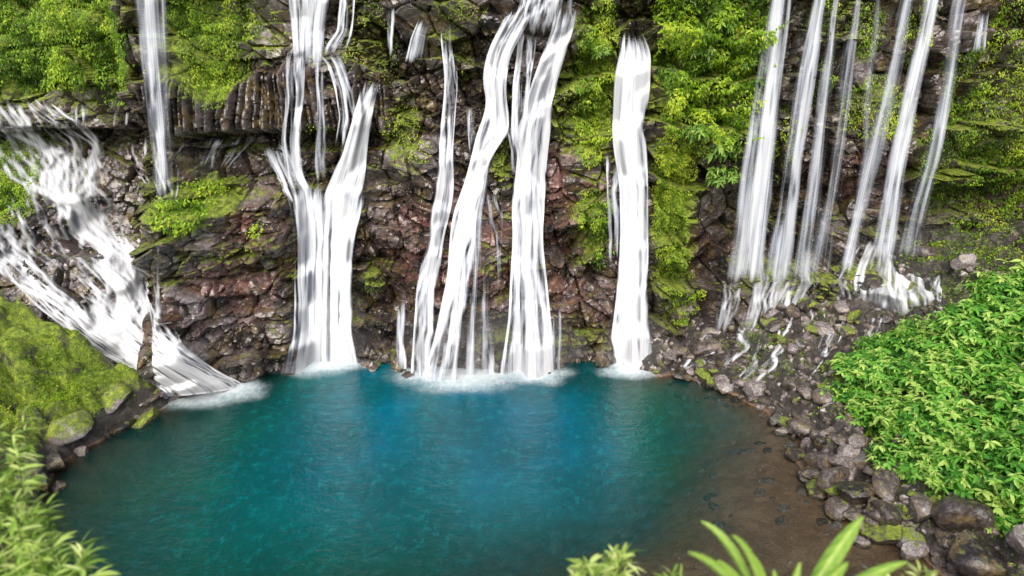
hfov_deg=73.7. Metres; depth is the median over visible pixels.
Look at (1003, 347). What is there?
shrub
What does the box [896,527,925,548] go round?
boulder
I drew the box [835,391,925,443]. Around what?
shrub
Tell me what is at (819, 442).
boulder
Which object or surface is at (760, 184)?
waterfall
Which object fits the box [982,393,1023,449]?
shrub
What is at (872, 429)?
shrub
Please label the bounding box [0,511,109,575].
leafy plant
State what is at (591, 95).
climbing foliage
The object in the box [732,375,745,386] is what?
boulder
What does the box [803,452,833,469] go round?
boulder
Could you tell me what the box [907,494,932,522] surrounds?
boulder
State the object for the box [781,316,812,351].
rivulet
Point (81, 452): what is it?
boulder
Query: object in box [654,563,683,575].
leafy plant
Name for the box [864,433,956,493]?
shrub
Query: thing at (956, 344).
shrub
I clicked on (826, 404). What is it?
boulder
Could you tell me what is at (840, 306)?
boulder
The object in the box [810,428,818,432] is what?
boulder
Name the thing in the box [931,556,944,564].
boulder
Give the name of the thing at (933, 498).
boulder
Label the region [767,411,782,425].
boulder
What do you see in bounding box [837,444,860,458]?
boulder
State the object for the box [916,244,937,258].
boulder
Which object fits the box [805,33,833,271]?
waterfall
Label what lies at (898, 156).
waterfall
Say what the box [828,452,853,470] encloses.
boulder
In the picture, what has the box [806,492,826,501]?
boulder
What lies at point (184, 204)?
climbing foliage
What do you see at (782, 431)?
boulder
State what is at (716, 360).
boulder
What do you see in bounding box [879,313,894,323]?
boulder
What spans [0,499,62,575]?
leafy plant
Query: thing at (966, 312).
shrub
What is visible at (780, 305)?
boulder
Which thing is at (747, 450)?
boulder
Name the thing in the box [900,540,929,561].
boulder
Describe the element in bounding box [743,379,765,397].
boulder
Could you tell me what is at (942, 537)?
boulder
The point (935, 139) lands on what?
waterfall
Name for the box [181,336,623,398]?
scree
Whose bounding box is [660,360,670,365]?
boulder
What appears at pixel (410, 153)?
climbing foliage
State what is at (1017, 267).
shrub
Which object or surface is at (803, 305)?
boulder
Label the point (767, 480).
boulder
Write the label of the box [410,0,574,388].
waterfall
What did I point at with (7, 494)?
leafy plant
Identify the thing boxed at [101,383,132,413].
boulder
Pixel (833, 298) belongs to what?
boulder
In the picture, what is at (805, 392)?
boulder
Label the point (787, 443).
boulder
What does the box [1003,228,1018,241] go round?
boulder
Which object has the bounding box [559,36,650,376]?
waterfall
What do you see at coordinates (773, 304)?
cascade
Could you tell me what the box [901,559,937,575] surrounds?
leafy plant
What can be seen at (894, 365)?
shrub
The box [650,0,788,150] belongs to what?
climbing foliage
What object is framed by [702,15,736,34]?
broadleaf plant
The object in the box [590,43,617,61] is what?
broadleaf plant
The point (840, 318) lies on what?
boulder
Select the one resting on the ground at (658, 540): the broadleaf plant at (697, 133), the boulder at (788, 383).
the boulder at (788, 383)
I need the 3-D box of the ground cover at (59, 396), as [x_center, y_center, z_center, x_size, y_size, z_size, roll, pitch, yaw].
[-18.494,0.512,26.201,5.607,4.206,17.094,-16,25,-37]
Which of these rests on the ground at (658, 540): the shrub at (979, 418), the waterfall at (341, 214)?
the shrub at (979, 418)
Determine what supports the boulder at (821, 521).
on the ground at (658, 540)
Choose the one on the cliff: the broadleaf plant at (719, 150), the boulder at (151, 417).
the broadleaf plant at (719, 150)
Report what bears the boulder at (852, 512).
on the ground at (658, 540)
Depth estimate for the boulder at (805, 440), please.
21.22 m
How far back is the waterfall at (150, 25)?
21.34 m
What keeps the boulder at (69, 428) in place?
on the ground at (658, 540)
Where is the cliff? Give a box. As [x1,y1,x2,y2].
[0,0,1023,407]
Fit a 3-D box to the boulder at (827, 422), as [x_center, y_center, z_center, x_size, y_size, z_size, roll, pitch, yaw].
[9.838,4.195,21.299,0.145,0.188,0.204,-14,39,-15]
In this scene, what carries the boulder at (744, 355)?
on the ground at (658, 540)
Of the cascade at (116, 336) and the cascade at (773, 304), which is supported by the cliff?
the cascade at (116, 336)
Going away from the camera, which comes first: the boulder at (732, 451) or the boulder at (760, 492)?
the boulder at (760, 492)
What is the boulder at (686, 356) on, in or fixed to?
on the ground at (658, 540)
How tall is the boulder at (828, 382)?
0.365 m
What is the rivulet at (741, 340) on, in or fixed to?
on the ground at (658, 540)
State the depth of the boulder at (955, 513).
16.60 m
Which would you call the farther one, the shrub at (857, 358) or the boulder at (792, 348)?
the boulder at (792, 348)
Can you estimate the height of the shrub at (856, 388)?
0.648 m
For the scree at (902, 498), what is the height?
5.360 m
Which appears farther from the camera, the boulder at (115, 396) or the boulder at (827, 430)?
the boulder at (115, 396)
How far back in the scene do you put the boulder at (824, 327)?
25.17 m
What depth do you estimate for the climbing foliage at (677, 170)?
25.46 m
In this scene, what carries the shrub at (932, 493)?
on the ground at (658, 540)
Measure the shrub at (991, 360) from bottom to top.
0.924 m
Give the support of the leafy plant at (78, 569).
on the ground at (658, 540)
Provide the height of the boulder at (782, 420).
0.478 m
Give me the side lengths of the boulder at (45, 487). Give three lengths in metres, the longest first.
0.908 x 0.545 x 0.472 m
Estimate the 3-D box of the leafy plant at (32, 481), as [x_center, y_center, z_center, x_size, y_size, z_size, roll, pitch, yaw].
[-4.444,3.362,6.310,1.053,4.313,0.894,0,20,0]
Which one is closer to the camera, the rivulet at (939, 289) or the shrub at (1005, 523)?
the shrub at (1005, 523)
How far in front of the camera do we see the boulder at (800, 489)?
19.47 m
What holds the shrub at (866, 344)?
on the ground at (658, 540)
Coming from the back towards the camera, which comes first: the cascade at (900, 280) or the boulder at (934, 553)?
the cascade at (900, 280)
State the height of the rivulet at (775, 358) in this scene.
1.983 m
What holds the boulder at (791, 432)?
on the ground at (658, 540)
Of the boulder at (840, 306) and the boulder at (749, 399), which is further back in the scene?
the boulder at (840, 306)
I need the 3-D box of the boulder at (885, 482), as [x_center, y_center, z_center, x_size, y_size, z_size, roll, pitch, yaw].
[9.976,5.401,18.266,0.752,0.556,1.106,12,40,5]
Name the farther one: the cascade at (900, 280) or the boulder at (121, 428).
the cascade at (900, 280)
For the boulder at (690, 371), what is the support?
on the ground at (658, 540)
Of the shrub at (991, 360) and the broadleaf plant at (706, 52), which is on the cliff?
the broadleaf plant at (706, 52)
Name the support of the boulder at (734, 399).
on the ground at (658, 540)
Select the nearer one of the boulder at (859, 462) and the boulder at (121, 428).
the boulder at (859, 462)
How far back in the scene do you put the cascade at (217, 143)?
23.94 m
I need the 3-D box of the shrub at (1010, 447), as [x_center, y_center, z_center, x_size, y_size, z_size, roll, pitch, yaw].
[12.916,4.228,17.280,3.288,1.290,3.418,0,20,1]
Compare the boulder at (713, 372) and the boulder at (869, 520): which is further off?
the boulder at (713, 372)
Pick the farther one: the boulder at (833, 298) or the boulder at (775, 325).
the boulder at (833, 298)
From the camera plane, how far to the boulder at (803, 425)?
21.72 m
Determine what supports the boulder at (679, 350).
on the ground at (658, 540)
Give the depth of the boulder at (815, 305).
26.13 m
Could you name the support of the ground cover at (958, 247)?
on the ground at (658, 540)
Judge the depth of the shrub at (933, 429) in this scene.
19.21 m
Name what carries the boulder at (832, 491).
on the ground at (658, 540)
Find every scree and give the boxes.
[0,141,154,363]
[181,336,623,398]
[629,426,923,575]
[640,247,1023,574]
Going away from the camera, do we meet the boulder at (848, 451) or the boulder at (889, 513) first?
the boulder at (889, 513)
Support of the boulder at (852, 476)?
on the ground at (658, 540)
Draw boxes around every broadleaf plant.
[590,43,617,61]
[679,121,710,143]
[689,46,716,62]
[700,135,744,163]
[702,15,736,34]
[705,165,745,188]
[735,55,763,70]
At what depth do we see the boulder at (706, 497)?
19.78 m
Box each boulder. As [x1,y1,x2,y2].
[14,456,41,480]
[35,471,48,492]
[45,410,93,445]
[46,449,65,473]
[50,480,65,495]
[73,446,88,458]
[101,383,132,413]
[104,432,110,440]
[112,418,135,436]
[130,407,160,433]
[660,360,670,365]
[663,349,676,360]
[671,346,687,355]
[671,368,692,381]
[682,352,694,361]
[686,366,694,375]
[691,337,721,356]
[695,359,705,366]
[696,367,710,381]
[697,467,705,473]
[701,327,721,337]
[703,354,725,367]
[703,363,715,371]
[703,376,715,389]
[703,492,711,501]
[708,369,718,374]
[708,501,719,510]
[709,473,719,479]
[712,520,726,528]
[714,374,731,393]
[727,321,738,332]
[727,448,741,455]
[730,396,738,402]
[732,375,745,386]
[737,448,755,453]
[741,353,747,358]
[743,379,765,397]
[744,322,753,328]
[746,396,758,401]
[753,488,766,496]
[758,477,774,483]
[759,306,773,319]
[760,317,776,326]
[763,447,771,453]
[764,389,771,395]
[765,319,785,331]
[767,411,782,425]
[769,308,780,316]
[771,333,786,345]
[771,426,788,436]
[775,300,796,311]
[775,515,787,525]
[776,504,790,512]
[778,416,788,426]
[781,376,797,390]
[782,441,797,447]
[783,307,800,318]
[784,446,805,463]
[785,424,797,434]
[787,343,798,353]
[787,416,815,436]
[793,412,808,417]
[795,485,806,493]
[797,297,821,308]
[797,299,810,311]
[797,385,812,399]
[797,469,809,485]
[801,437,811,447]
[802,465,821,479]
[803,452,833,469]
[805,325,817,333]
[806,479,825,495]
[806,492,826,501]
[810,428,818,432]
[810,435,826,450]
[812,387,839,404]
[813,321,832,334]
[815,466,850,492]
[816,518,827,525]
[818,412,831,420]
[818,427,835,436]
[821,401,848,409]
[824,380,837,388]
[824,485,839,496]
[825,419,830,425]
[825,431,842,446]
[825,496,850,521]
[828,293,836,300]
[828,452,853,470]
[829,521,841,528]
[831,436,847,446]
[833,300,850,312]
[836,314,846,321]
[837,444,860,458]
[837,481,874,504]
[840,326,855,339]
[842,504,864,520]
[845,432,867,448]
[846,309,861,323]
[849,467,856,480]
[852,449,872,470]
[852,535,870,549]
[859,285,867,292]
[860,523,902,545]
[863,464,874,475]
[863,512,877,525]
[866,496,879,520]
[870,499,902,525]
[872,468,900,502]
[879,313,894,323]
[881,497,890,503]
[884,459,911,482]
[892,434,906,445]
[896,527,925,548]
[898,505,908,516]
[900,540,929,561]
[906,490,918,495]
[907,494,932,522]
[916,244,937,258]
[927,495,938,502]
[930,494,994,532]
[930,550,940,556]
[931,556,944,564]
[935,531,951,549]
[946,535,955,548]
[947,529,1009,575]
[950,252,976,269]
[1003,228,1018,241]
[1005,524,1023,556]
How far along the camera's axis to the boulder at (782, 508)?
18.77 m
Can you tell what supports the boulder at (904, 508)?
on the ground at (658, 540)
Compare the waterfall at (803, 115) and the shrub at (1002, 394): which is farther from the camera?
the waterfall at (803, 115)
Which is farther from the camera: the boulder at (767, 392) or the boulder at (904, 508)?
the boulder at (767, 392)
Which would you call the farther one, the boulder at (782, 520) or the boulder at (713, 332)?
the boulder at (713, 332)
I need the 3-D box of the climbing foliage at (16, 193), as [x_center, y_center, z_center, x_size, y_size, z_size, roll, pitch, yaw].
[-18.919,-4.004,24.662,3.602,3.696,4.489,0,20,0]
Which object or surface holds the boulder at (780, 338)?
on the ground at (658, 540)
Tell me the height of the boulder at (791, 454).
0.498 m
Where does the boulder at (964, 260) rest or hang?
on the ground at (658, 540)
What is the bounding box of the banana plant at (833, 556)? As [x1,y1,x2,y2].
[688,516,907,575]
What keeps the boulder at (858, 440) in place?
on the ground at (658, 540)
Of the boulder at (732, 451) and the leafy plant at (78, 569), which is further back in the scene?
the boulder at (732, 451)
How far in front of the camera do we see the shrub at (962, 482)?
17.41 m
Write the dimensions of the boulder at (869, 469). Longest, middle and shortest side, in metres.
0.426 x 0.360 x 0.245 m
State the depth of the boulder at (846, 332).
24.66 m
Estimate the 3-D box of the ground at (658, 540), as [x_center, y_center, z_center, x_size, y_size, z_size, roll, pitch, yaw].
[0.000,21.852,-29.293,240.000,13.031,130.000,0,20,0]
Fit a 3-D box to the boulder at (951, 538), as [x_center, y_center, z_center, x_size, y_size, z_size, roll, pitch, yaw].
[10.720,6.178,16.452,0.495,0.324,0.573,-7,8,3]
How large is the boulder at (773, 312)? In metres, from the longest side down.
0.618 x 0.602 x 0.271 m
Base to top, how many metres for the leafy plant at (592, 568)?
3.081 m
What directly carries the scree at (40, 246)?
on the ground at (658, 540)
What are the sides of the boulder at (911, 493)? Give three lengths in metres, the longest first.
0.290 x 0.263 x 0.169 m
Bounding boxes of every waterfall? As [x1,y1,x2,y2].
[144,0,166,183]
[266,0,376,373]
[389,12,456,377]
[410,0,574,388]
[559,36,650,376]
[736,0,789,278]
[774,0,824,275]
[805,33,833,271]
[845,0,907,266]
[879,0,937,252]
[917,22,955,204]
[977,18,987,46]
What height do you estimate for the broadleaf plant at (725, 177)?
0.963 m
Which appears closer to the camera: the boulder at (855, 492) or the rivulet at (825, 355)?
the boulder at (855, 492)
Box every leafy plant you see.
[0,406,47,573]
[0,434,67,573]
[0,463,76,575]
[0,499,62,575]
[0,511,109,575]
[9,532,108,575]
[47,565,119,575]
[566,553,610,575]
[599,542,645,575]
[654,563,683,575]
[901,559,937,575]
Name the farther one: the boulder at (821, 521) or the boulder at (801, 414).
the boulder at (801, 414)
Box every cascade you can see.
[0,103,254,404]
[83,112,234,316]
[719,274,806,326]
[837,244,933,313]
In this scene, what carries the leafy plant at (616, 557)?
on the ground at (658, 540)
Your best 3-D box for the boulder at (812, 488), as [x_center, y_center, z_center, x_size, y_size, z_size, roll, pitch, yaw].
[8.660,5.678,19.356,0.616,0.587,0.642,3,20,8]
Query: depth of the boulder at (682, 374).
25.60 m
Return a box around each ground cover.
[0,297,156,445]
[717,215,1023,575]
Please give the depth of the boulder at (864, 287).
25.61 m
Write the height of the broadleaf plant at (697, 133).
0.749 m
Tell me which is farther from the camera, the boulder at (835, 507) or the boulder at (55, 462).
the boulder at (55, 462)
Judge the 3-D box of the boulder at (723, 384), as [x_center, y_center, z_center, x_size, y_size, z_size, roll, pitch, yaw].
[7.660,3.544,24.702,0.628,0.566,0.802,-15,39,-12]
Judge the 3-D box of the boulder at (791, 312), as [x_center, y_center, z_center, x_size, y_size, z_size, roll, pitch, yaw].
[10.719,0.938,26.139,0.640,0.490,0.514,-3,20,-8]
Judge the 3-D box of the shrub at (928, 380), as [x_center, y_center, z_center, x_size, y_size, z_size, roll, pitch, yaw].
[13.278,2.668,21.080,3.422,1.164,3.564,-8,21,-21]
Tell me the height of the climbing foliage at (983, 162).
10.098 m
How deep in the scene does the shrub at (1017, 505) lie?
16.87 m
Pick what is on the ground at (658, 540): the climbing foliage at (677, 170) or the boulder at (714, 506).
the boulder at (714, 506)
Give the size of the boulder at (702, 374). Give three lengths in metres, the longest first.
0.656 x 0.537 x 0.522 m
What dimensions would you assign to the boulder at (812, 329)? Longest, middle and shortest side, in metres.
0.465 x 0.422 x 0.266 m
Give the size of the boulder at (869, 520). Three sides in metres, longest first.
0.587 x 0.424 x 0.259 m
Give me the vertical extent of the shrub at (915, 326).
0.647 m
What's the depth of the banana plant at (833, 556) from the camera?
4.28 m
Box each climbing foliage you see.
[0,0,135,106]
[0,130,52,225]
[147,178,263,239]
[163,0,265,109]
[204,0,572,294]
[569,0,619,269]
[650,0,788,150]
[650,104,706,327]
[770,0,1023,231]
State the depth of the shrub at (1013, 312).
20.70 m
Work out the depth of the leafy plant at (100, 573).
5.27 m
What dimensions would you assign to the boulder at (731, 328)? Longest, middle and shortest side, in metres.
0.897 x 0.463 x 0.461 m
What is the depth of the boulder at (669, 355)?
25.92 m
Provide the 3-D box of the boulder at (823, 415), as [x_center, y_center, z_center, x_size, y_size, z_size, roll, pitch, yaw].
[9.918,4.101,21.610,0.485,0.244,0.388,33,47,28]
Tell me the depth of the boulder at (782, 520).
18.32 m
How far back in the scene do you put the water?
20.00 m
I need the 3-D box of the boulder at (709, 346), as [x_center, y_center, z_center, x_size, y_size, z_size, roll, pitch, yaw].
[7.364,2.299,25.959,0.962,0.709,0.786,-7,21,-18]
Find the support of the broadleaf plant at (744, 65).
on the cliff
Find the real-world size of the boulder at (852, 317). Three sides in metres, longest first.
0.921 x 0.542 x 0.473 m
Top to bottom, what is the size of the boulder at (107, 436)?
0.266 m
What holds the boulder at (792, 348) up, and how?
on the ground at (658, 540)
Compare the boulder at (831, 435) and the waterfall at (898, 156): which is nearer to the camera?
the boulder at (831, 435)
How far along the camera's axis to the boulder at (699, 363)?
25.40 m
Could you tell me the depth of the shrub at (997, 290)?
23.24 m
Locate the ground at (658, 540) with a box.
[0,198,1023,575]
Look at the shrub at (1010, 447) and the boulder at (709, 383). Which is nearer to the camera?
the shrub at (1010, 447)
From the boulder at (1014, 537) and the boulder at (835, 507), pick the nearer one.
the boulder at (1014, 537)
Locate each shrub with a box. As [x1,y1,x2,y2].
[819,377,883,415]
[823,349,920,393]
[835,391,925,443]
[845,350,927,398]
[849,332,903,357]
[863,425,881,435]
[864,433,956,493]
[872,393,983,454]
[874,327,946,369]
[878,353,982,407]
[895,314,946,337]
[898,442,1023,517]
[908,326,997,369]
[919,479,967,498]
[925,394,1020,451]
[926,295,1021,351]
[935,344,1023,398]
[936,488,1023,536]
[942,423,1023,511]
[954,270,1023,307]
[959,362,1023,420]
[964,315,1023,360]
[977,297,1023,350]
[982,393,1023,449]
[990,259,1023,291]
[990,496,1023,522]
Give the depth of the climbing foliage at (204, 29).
22.92 m
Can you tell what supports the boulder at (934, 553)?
on the ground at (658, 540)
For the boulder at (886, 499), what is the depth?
17.77 m
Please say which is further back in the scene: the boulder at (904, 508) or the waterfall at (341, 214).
the waterfall at (341, 214)
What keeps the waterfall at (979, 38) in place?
attached to the cliff
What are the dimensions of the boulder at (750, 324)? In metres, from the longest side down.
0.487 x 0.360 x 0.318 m
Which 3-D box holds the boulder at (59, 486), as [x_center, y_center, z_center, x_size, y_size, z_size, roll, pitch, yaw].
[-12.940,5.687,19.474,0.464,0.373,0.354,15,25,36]
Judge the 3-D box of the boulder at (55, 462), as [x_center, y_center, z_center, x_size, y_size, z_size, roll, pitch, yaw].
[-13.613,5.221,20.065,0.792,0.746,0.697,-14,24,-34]
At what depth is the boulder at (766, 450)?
21.52 m
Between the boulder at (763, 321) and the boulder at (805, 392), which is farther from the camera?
the boulder at (763, 321)
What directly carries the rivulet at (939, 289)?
on the ground at (658, 540)
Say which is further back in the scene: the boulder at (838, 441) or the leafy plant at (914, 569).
the boulder at (838, 441)
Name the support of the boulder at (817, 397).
on the ground at (658, 540)
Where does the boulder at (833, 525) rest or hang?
on the ground at (658, 540)
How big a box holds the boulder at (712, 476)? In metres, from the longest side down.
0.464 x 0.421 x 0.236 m
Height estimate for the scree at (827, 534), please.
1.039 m
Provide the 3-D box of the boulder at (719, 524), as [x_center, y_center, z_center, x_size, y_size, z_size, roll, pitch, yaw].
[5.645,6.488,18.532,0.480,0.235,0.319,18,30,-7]
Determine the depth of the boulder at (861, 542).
17.32 m
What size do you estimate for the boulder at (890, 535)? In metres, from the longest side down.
1.113 x 0.712 x 0.635 m
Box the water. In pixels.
[47,359,714,575]
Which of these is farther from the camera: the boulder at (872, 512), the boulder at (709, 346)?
the boulder at (709, 346)
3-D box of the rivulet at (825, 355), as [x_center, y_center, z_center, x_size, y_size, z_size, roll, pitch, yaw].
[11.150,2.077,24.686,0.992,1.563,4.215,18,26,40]
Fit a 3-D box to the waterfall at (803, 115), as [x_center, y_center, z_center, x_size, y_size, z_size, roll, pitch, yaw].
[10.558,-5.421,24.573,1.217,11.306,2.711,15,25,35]
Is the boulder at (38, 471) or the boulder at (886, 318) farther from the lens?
the boulder at (886, 318)
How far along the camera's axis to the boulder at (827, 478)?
18.89 m
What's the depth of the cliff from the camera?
24.98 m
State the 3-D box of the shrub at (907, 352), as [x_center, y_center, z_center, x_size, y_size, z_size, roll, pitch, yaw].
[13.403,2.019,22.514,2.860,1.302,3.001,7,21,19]
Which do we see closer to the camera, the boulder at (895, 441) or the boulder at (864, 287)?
the boulder at (895, 441)
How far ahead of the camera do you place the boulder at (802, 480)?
19.79 m
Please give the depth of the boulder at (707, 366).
25.05 m
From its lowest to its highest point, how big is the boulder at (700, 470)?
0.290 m
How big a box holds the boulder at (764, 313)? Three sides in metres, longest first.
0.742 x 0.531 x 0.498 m
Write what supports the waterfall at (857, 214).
attached to the cliff
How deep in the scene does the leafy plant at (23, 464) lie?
6.61 m
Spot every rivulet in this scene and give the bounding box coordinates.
[731,330,748,361]
[731,331,780,385]
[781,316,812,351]
[814,334,840,371]
[934,280,941,301]
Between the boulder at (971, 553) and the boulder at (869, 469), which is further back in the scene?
the boulder at (869, 469)
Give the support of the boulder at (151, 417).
on the ground at (658, 540)
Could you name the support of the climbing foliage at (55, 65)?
attached to the cliff

